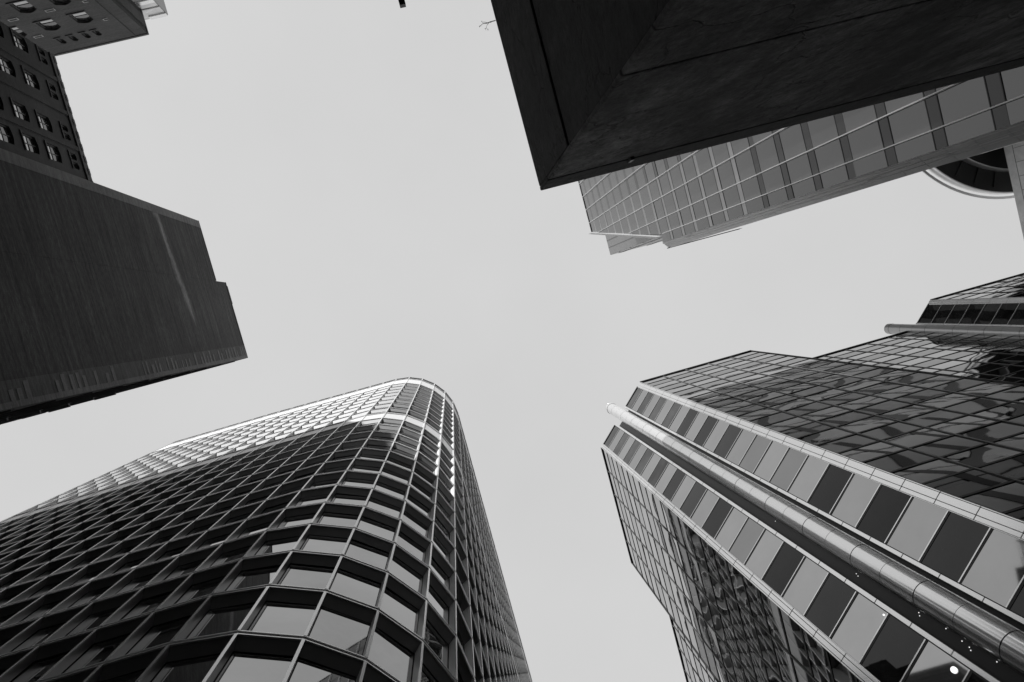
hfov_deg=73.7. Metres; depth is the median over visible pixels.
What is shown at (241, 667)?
window
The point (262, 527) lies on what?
window
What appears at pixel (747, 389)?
window
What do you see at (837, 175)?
window
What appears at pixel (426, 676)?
window
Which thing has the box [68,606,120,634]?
window
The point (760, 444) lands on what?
window
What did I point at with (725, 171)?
window
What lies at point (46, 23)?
window
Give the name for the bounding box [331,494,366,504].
window
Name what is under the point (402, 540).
window
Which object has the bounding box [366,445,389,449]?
window
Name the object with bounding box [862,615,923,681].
window
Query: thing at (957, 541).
window
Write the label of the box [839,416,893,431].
window
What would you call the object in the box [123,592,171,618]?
window
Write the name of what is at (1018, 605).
distant windows
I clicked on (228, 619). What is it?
window
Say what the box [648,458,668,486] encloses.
window
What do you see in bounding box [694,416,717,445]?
window
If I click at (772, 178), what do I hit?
window
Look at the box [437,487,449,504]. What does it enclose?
window
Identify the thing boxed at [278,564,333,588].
window
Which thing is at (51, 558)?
window
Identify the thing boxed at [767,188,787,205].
window
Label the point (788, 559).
window
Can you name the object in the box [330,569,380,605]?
window
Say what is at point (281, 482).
window
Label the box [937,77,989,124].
window
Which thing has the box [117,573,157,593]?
window
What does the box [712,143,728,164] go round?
window
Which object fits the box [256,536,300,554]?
window
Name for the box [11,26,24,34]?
window
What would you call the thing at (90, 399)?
window
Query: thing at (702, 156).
window
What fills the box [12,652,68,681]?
window
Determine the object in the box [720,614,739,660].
window
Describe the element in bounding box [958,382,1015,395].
window
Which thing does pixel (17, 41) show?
window
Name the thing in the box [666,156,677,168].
window
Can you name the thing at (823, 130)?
window
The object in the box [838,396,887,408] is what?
window
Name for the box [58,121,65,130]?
window
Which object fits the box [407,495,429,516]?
window
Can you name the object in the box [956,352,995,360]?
window
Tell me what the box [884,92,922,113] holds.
window
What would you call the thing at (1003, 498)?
window
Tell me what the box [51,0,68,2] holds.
window
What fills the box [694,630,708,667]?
window
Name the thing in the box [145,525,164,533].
window
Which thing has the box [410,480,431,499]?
window
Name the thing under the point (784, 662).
window
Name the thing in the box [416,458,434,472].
window
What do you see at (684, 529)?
window
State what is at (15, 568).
window
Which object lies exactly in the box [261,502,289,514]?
window
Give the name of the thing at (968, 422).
window
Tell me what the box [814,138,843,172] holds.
window
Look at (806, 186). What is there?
window
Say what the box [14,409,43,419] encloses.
window
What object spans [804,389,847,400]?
window
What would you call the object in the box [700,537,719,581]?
window
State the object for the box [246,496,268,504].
window
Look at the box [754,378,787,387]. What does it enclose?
window
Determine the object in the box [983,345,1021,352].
window
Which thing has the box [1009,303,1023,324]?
window
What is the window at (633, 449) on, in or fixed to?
in the chamfered glass tower at (855, 513)
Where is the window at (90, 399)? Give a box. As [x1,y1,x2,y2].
[71,397,94,405]
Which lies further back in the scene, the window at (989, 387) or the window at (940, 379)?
the window at (940, 379)
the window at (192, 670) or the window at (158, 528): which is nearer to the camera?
the window at (192, 670)
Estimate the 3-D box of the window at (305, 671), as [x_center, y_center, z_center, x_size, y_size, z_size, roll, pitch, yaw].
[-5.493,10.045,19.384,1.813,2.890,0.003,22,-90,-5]
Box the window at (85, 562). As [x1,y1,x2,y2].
[74,556,98,567]
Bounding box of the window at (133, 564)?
[115,557,147,572]
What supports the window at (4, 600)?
in the curved office tower at (346, 537)
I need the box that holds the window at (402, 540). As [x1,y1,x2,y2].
[396,531,425,561]
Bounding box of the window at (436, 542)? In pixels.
[433,534,448,561]
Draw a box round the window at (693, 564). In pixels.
[687,552,704,593]
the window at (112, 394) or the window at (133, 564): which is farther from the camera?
the window at (112, 394)
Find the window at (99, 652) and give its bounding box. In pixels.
[64,634,129,672]
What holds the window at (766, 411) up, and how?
in the chamfered glass tower at (855, 513)
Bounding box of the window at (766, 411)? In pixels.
[737,408,779,420]
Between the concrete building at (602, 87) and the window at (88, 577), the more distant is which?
the window at (88, 577)
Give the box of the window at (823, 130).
[807,115,837,147]
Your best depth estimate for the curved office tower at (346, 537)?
34.26 m
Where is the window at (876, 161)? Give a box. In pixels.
[853,150,887,176]
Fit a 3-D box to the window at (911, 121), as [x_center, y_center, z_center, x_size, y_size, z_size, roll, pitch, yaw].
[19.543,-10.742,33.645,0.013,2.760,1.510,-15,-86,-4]
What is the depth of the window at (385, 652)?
23.49 m
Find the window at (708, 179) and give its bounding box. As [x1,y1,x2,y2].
[701,169,717,196]
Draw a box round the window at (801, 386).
[777,383,814,393]
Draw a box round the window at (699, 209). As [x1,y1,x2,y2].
[693,200,706,219]
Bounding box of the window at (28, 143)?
[19,129,36,152]
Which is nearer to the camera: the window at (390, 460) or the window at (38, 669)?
the window at (38, 669)
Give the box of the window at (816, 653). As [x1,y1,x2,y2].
[802,629,832,681]
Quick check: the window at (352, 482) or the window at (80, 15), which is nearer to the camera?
the window at (352, 482)
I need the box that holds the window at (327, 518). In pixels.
[318,512,358,526]
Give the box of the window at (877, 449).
[840,442,903,461]
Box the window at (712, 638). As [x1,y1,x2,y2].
[705,622,722,663]
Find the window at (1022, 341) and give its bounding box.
[1010,340,1023,344]
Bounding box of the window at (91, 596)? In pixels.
[69,586,111,607]
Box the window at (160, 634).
[128,616,190,653]
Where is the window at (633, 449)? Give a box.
[623,440,640,463]
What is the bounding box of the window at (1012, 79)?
[1000,66,1023,100]
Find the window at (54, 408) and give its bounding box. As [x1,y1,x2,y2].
[44,403,69,411]
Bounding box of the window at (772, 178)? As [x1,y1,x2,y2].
[762,165,783,192]
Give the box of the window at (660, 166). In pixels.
[655,159,665,175]
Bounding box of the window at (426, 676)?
[421,664,436,681]
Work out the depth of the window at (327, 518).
34.22 m
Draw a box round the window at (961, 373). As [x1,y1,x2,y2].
[953,372,976,376]
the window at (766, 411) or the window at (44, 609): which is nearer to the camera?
the window at (44, 609)
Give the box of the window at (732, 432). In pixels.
[714,424,741,457]
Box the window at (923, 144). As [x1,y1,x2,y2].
[894,132,934,162]
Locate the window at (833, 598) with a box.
[805,574,854,636]
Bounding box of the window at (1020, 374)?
[1007,371,1023,377]
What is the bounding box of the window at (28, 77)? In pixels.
[20,65,36,88]
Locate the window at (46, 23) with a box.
[32,18,58,27]
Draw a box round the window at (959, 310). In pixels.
[946,304,969,323]
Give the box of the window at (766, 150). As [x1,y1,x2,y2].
[755,136,778,171]
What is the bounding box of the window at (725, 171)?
[717,160,735,189]
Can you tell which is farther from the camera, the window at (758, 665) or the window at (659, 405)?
the window at (659, 405)
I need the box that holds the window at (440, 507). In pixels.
[436,500,449,520]
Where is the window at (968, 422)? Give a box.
[930,415,994,432]
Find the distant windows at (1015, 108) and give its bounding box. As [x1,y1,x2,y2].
[579,97,1023,241]
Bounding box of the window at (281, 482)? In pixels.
[263,481,283,488]
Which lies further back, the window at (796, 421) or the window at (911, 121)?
the window at (796, 421)
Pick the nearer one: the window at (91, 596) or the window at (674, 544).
the window at (91, 596)
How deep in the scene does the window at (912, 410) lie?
36.54 m
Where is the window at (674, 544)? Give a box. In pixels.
[669,534,683,570]
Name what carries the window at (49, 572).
in the curved office tower at (346, 537)
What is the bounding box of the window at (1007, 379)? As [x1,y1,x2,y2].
[993,377,1022,381]
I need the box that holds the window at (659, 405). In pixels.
[649,397,666,420]
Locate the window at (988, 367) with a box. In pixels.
[965,364,1006,372]
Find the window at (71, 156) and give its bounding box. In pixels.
[67,150,74,159]
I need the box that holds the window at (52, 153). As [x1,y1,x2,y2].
[43,140,59,161]
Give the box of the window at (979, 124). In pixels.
[944,110,994,145]
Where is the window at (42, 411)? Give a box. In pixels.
[22,411,45,418]
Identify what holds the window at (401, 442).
in the curved office tower at (346, 537)
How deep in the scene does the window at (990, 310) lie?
61.47 m
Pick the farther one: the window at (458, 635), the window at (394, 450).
the window at (394, 450)
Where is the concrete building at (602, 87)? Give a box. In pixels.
[491,0,1023,189]
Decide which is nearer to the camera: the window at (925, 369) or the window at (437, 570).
the window at (437, 570)
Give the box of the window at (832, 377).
[809,374,845,383]
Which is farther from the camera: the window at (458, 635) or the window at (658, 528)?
the window at (658, 528)
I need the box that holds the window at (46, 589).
[29,582,61,597]
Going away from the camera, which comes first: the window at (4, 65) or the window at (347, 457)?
the window at (347, 457)
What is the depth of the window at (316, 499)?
37.87 m
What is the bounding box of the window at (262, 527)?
[239,521,272,536]
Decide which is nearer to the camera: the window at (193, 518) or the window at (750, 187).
the window at (193, 518)
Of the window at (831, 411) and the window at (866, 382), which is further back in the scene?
the window at (866, 382)
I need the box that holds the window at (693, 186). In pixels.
[687,178,701,203]
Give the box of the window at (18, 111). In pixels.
[9,97,26,120]
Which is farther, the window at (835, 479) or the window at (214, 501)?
the window at (214, 501)
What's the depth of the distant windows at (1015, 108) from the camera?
77.12 m
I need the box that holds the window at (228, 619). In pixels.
[188,603,254,637]
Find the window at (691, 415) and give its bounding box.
[676,409,697,435]
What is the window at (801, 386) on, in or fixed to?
in the chamfered glass tower at (855, 513)
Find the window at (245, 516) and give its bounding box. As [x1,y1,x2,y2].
[224,512,252,524]
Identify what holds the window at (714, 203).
in the finned glass tower at (678, 200)
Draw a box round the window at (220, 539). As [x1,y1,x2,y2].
[197,533,231,549]
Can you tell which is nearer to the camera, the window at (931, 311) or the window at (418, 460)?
the window at (418, 460)
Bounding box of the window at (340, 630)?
[309,607,369,654]
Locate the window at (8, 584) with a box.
[0,574,40,588]
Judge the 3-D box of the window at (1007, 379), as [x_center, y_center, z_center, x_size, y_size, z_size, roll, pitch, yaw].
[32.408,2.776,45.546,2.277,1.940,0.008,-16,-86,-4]
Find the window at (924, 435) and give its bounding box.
[885,428,950,446]
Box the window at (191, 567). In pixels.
[165,559,205,579]
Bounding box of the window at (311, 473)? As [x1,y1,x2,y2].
[293,473,314,480]
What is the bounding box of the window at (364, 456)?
[360,454,385,460]
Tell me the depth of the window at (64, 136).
67.76 m
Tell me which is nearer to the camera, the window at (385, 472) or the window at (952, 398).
the window at (952, 398)
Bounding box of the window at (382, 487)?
[375,482,404,498]
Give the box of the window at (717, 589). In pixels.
[710,576,729,621]
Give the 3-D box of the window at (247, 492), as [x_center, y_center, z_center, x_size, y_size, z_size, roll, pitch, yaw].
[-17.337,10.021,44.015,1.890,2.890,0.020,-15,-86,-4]
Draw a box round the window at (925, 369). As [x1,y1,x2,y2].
[918,368,937,371]
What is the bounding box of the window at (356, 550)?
[346,540,388,568]
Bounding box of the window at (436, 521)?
[434,516,448,538]
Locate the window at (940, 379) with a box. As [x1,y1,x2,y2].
[909,375,959,386]
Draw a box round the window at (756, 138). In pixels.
[752,131,771,143]
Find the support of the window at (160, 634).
in the curved office tower at (346, 537)
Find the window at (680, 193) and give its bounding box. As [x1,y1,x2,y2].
[675,185,688,209]
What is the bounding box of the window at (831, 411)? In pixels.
[802,406,849,419]
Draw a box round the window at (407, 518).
[402,511,427,536]
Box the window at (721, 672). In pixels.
[714,656,726,681]
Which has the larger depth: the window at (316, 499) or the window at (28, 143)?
the window at (28, 143)
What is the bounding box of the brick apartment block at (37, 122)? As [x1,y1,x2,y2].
[0,21,92,181]
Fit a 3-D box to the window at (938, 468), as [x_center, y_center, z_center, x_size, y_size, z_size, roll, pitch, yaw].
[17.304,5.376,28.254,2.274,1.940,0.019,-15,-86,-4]
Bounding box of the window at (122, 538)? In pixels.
[110,535,129,543]
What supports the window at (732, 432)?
in the chamfered glass tower at (855, 513)
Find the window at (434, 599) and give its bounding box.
[428,585,447,623]
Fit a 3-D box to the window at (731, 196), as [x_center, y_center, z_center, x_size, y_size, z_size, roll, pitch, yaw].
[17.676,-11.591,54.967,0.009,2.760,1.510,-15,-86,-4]
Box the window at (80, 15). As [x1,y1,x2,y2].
[66,10,90,20]
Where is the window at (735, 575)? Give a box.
[726,560,749,611]
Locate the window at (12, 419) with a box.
[0,418,17,423]
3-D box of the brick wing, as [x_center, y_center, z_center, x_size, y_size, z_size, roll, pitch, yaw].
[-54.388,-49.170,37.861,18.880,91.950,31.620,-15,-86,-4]
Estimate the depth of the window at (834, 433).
36.23 m
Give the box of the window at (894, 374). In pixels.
[870,370,913,380]
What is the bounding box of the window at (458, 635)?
[457,630,463,650]
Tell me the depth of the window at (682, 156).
62.09 m
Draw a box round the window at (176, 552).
[157,546,188,560]
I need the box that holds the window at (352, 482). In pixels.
[342,478,374,487]
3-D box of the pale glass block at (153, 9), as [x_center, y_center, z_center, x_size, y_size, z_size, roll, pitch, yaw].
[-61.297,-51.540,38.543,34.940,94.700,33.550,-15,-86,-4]
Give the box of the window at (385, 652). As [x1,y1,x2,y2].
[368,627,413,681]
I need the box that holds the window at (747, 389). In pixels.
[725,386,759,395]
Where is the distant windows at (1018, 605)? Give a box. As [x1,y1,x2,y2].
[603,274,1023,681]
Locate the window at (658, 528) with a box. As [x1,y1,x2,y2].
[653,518,666,551]
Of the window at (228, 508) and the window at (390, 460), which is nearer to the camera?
the window at (228, 508)
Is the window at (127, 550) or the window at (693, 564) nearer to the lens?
the window at (127, 550)
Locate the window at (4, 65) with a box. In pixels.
[0,57,12,75]
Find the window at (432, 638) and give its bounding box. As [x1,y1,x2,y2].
[424,619,447,667]
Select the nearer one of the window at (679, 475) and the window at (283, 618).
the window at (283, 618)
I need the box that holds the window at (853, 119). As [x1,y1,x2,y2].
[842,105,875,131]
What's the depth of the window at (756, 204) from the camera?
51.44 m
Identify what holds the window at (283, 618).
in the curved office tower at (346, 537)
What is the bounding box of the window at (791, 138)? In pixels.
[779,124,805,160]
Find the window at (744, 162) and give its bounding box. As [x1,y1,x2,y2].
[735,149,755,180]
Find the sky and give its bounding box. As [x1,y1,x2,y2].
[0,0,1023,681]
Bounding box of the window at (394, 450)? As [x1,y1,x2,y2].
[392,448,414,458]
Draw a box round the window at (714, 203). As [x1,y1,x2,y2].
[707,193,722,213]
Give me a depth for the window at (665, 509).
47.91 m
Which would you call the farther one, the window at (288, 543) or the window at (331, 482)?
the window at (331, 482)
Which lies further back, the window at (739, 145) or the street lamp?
the window at (739, 145)
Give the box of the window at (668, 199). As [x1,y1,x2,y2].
[663,192,675,214]
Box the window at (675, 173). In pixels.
[669,164,682,188]
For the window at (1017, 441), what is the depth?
28.97 m
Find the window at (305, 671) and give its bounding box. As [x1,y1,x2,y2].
[289,659,355,681]
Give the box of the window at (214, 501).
[201,499,219,506]
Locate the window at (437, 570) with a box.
[430,557,448,589]
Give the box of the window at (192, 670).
[152,654,219,681]
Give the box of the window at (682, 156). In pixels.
[680,152,690,160]
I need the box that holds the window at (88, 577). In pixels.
[71,569,105,585]
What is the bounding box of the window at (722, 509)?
[702,498,731,537]
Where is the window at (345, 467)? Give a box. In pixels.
[323,466,347,472]
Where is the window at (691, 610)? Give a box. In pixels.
[686,599,700,635]
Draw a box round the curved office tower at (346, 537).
[0,377,531,681]
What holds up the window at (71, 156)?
in the brick apartment block at (37, 122)
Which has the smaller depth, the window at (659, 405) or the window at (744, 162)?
the window at (744, 162)
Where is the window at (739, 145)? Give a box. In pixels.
[731,138,748,154]
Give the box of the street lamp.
[398,0,405,7]
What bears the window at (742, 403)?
in the chamfered glass tower at (855, 513)
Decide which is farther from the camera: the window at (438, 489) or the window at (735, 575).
the window at (438, 489)
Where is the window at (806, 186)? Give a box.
[791,177,815,197]
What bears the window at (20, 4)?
in the brick wing
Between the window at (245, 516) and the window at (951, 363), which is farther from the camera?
the window at (951, 363)
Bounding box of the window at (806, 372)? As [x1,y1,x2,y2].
[783,370,816,378]
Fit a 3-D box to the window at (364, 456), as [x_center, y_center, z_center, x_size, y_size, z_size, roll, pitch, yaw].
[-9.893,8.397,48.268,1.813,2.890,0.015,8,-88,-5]
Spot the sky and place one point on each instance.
(359, 179)
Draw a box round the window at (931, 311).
[919,305,940,322]
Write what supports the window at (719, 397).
in the chamfered glass tower at (855, 513)
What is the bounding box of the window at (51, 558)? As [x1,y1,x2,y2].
[40,555,58,563]
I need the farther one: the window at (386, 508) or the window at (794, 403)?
the window at (794, 403)
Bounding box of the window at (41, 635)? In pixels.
[12,623,64,651]
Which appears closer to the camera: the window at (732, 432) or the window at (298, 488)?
the window at (298, 488)
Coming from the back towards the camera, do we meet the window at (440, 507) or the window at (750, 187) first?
the window at (750, 187)
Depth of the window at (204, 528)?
37.54 m
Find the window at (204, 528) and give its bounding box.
[187,523,214,535]
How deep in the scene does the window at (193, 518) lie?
41.11 m
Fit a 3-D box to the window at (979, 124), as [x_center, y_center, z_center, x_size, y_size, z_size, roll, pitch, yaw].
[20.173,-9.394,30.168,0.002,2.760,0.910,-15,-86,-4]
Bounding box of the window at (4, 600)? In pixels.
[0,594,18,605]
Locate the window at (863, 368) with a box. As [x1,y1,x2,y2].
[838,365,877,374]
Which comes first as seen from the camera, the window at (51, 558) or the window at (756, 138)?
the window at (51, 558)
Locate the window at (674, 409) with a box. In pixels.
[662,402,680,427]
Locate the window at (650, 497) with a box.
[646,488,658,520]
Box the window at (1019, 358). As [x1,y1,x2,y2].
[994,355,1023,363]
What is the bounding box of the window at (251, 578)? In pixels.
[226,566,279,590]
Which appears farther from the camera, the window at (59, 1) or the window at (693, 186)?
the window at (59, 1)
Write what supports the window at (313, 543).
in the curved office tower at (346, 537)
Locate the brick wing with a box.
[0,0,148,55]
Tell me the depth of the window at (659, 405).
59.17 m
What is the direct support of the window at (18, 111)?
in the brick apartment block at (37, 122)
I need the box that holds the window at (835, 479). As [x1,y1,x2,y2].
[808,464,851,512]
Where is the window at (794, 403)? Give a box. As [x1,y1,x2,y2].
[772,398,813,410]
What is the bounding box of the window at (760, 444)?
[739,435,770,472]
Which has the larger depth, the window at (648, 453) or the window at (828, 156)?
the window at (648, 453)
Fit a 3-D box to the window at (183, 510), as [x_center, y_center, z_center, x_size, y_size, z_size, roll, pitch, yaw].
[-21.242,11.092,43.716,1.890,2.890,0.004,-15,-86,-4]
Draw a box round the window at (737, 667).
[729,651,744,681]
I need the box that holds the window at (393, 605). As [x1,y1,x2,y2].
[380,588,418,632]
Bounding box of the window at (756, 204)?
[745,197,763,213]
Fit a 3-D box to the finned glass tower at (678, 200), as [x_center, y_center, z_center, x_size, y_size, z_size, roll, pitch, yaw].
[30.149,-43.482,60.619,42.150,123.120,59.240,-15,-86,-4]
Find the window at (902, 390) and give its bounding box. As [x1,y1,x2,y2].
[874,385,923,397]
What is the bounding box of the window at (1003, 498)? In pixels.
[963,482,1023,511]
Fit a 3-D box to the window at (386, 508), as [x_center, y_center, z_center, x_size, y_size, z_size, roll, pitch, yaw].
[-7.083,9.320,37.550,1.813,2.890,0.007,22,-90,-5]
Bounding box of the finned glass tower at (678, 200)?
[577,66,1023,254]
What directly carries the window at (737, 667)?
in the chamfered glass tower at (855, 513)
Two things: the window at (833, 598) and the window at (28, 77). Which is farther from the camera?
the window at (28, 77)
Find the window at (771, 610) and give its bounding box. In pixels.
[760,591,787,650]
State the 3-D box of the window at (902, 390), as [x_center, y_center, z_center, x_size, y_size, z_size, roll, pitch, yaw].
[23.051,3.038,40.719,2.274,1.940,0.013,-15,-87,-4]
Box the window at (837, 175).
[820,165,847,187]
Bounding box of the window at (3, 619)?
[0,613,16,624]
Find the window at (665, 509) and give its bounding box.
[661,502,674,536]
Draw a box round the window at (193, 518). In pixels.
[178,515,199,524]
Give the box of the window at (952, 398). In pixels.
[918,393,974,407]
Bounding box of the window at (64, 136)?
[61,130,68,139]
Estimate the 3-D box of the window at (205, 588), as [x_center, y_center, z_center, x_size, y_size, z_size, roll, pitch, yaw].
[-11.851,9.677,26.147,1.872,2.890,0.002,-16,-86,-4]
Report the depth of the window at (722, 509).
40.07 m
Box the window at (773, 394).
[747,392,783,402]
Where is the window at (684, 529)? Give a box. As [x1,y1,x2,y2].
[678,517,694,556]
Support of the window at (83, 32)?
in the brick wing
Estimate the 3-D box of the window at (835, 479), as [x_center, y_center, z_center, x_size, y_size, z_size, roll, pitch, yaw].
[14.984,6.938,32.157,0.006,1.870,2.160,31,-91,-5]
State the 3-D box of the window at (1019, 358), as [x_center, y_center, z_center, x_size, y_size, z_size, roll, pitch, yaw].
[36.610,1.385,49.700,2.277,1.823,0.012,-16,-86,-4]
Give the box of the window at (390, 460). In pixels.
[387,458,411,470]
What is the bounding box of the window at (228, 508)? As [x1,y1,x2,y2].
[212,506,233,514]
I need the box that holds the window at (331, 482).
[310,479,338,487]
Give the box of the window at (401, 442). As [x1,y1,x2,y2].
[396,439,416,448]
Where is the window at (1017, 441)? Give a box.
[993,433,1023,449]
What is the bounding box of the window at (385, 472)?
[382,469,408,483]
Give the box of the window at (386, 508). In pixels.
[367,498,399,517]
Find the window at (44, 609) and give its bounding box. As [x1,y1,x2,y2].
[22,600,63,620]
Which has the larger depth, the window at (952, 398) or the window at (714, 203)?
the window at (714, 203)
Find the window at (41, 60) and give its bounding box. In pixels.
[38,53,45,63]
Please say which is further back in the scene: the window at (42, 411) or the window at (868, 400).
the window at (42, 411)
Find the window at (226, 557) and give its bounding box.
[212,546,251,565]
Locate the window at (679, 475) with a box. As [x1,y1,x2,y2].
[663,469,685,499]
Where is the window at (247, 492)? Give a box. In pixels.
[232,490,251,497]
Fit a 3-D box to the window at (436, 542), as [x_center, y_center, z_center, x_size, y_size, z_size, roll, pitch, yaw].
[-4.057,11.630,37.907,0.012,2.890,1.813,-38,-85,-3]
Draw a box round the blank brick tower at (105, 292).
[0,148,247,424]
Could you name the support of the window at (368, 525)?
in the curved office tower at (346, 537)
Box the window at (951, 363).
[929,360,965,368]
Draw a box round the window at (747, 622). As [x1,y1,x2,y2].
[738,604,761,657]
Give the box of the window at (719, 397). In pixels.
[698,394,729,404]
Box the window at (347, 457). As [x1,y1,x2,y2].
[333,455,355,460]
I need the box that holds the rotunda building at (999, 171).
[921,141,1023,237]
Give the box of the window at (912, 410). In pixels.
[880,405,934,419]
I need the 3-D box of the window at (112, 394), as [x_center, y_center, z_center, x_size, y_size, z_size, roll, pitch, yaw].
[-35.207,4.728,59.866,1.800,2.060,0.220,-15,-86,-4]
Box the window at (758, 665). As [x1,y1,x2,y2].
[748,645,767,681]
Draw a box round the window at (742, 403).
[715,401,752,411]
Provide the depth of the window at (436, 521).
42.38 m
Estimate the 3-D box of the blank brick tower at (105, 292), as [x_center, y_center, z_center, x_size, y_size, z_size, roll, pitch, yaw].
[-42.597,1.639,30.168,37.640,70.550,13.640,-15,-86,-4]
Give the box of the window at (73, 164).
[70,159,76,168]
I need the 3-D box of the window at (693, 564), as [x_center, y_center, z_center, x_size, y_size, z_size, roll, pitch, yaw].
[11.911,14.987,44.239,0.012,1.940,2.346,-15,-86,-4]
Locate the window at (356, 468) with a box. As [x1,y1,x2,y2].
[352,465,380,472]
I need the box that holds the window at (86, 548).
[75,545,94,553]
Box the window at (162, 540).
[149,534,176,546]
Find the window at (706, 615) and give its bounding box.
[696,587,713,629]
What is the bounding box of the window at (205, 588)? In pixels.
[176,576,225,603]
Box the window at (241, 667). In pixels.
[215,653,292,681]
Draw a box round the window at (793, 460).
[770,448,806,490]
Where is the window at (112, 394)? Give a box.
[94,392,116,399]
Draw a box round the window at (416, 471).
[414,468,432,485]
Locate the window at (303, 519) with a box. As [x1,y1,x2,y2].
[278,513,315,527]
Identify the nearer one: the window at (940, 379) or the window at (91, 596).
the window at (91, 596)
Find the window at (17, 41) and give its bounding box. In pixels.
[9,27,25,51]
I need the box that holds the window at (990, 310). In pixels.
[975,304,1000,323]
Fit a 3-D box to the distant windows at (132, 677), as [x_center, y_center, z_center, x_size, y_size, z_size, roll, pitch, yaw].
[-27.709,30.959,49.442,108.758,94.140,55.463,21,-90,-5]
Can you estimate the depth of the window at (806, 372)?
52.29 m
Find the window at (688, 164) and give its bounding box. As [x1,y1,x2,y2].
[682,156,696,181]
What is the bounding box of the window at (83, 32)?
[78,31,89,35]
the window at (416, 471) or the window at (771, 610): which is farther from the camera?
the window at (416, 471)
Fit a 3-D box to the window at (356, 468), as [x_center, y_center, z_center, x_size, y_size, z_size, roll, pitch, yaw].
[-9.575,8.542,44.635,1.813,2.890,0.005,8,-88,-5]
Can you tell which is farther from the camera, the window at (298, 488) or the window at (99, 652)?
the window at (298, 488)
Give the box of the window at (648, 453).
[635,449,653,474]
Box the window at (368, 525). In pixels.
[358,517,394,540]
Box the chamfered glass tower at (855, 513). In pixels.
[601,273,1023,681]
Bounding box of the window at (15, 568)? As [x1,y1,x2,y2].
[5,560,43,573]
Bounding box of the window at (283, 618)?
[248,602,316,634]
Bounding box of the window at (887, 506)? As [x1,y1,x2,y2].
[857,485,910,542]
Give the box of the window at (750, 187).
[741,176,760,200]
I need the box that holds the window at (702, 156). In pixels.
[695,148,711,173]
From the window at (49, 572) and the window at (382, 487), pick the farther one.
the window at (382, 487)
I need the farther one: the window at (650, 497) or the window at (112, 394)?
the window at (112, 394)
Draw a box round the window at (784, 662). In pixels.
[771,637,795,681]
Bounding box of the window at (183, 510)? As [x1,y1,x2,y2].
[171,508,187,514]
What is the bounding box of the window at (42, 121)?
[34,109,49,130]
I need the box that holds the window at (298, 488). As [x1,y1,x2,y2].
[279,486,302,495]
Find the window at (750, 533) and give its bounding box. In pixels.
[729,518,763,563]
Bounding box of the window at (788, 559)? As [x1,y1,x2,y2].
[763,543,803,595]
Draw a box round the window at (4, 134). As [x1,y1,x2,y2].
[0,124,11,142]
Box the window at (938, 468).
[894,459,968,482]
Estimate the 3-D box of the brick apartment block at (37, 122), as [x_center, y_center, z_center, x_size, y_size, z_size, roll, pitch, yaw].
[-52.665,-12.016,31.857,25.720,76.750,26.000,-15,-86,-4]
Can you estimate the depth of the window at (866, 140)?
37.14 m
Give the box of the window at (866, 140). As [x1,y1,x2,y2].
[847,121,882,159]
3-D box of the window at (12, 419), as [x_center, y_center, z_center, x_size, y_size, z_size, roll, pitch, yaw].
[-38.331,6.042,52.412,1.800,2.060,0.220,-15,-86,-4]
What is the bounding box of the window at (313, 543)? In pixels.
[300,535,347,553]
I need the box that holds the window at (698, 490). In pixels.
[680,482,705,516]
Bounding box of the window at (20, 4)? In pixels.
[5,0,34,10]
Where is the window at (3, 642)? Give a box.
[0,638,11,646]
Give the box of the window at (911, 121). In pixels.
[888,100,930,143]
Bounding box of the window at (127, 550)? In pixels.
[110,545,137,557]
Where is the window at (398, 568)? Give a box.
[389,556,422,593]
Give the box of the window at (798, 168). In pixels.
[786,153,811,183]
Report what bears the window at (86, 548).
in the curved office tower at (346, 537)
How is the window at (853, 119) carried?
in the finned glass tower at (678, 200)
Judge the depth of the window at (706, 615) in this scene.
44.41 m
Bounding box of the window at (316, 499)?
[296,494,328,505]
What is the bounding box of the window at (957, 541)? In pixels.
[921,512,989,581]
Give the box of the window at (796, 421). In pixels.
[764,417,812,430]
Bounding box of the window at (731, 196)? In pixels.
[723,185,739,207]
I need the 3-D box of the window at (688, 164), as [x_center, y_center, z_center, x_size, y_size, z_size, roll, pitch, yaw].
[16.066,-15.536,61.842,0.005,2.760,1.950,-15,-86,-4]
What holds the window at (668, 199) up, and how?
in the finned glass tower at (678, 200)
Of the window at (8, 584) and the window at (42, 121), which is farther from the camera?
the window at (42, 121)
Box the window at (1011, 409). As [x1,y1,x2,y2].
[975,402,1023,419]
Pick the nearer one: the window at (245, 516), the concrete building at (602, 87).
the concrete building at (602, 87)
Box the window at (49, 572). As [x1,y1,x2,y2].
[35,567,60,578]
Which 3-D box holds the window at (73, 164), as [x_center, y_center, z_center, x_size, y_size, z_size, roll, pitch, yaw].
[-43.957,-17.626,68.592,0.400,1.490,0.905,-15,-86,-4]
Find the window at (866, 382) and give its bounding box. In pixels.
[838,379,881,390]
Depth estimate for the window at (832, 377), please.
48.53 m
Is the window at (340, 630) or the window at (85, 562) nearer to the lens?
the window at (340, 630)
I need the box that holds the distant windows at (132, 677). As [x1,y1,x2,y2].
[0,391,458,681]
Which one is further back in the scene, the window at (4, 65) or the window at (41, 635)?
the window at (4, 65)
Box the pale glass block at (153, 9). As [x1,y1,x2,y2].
[132,0,167,19]
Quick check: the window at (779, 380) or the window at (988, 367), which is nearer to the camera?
the window at (988, 367)
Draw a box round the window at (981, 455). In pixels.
[943,444,1021,466]
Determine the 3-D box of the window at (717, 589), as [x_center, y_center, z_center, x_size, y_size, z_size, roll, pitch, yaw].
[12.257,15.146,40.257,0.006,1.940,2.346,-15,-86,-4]
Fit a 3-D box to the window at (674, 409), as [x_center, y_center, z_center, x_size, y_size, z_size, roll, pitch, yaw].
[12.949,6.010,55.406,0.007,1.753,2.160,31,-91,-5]
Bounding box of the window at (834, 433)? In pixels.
[799,428,853,444]
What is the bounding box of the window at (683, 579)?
[677,566,691,602]
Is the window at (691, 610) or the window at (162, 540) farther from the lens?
the window at (691, 610)

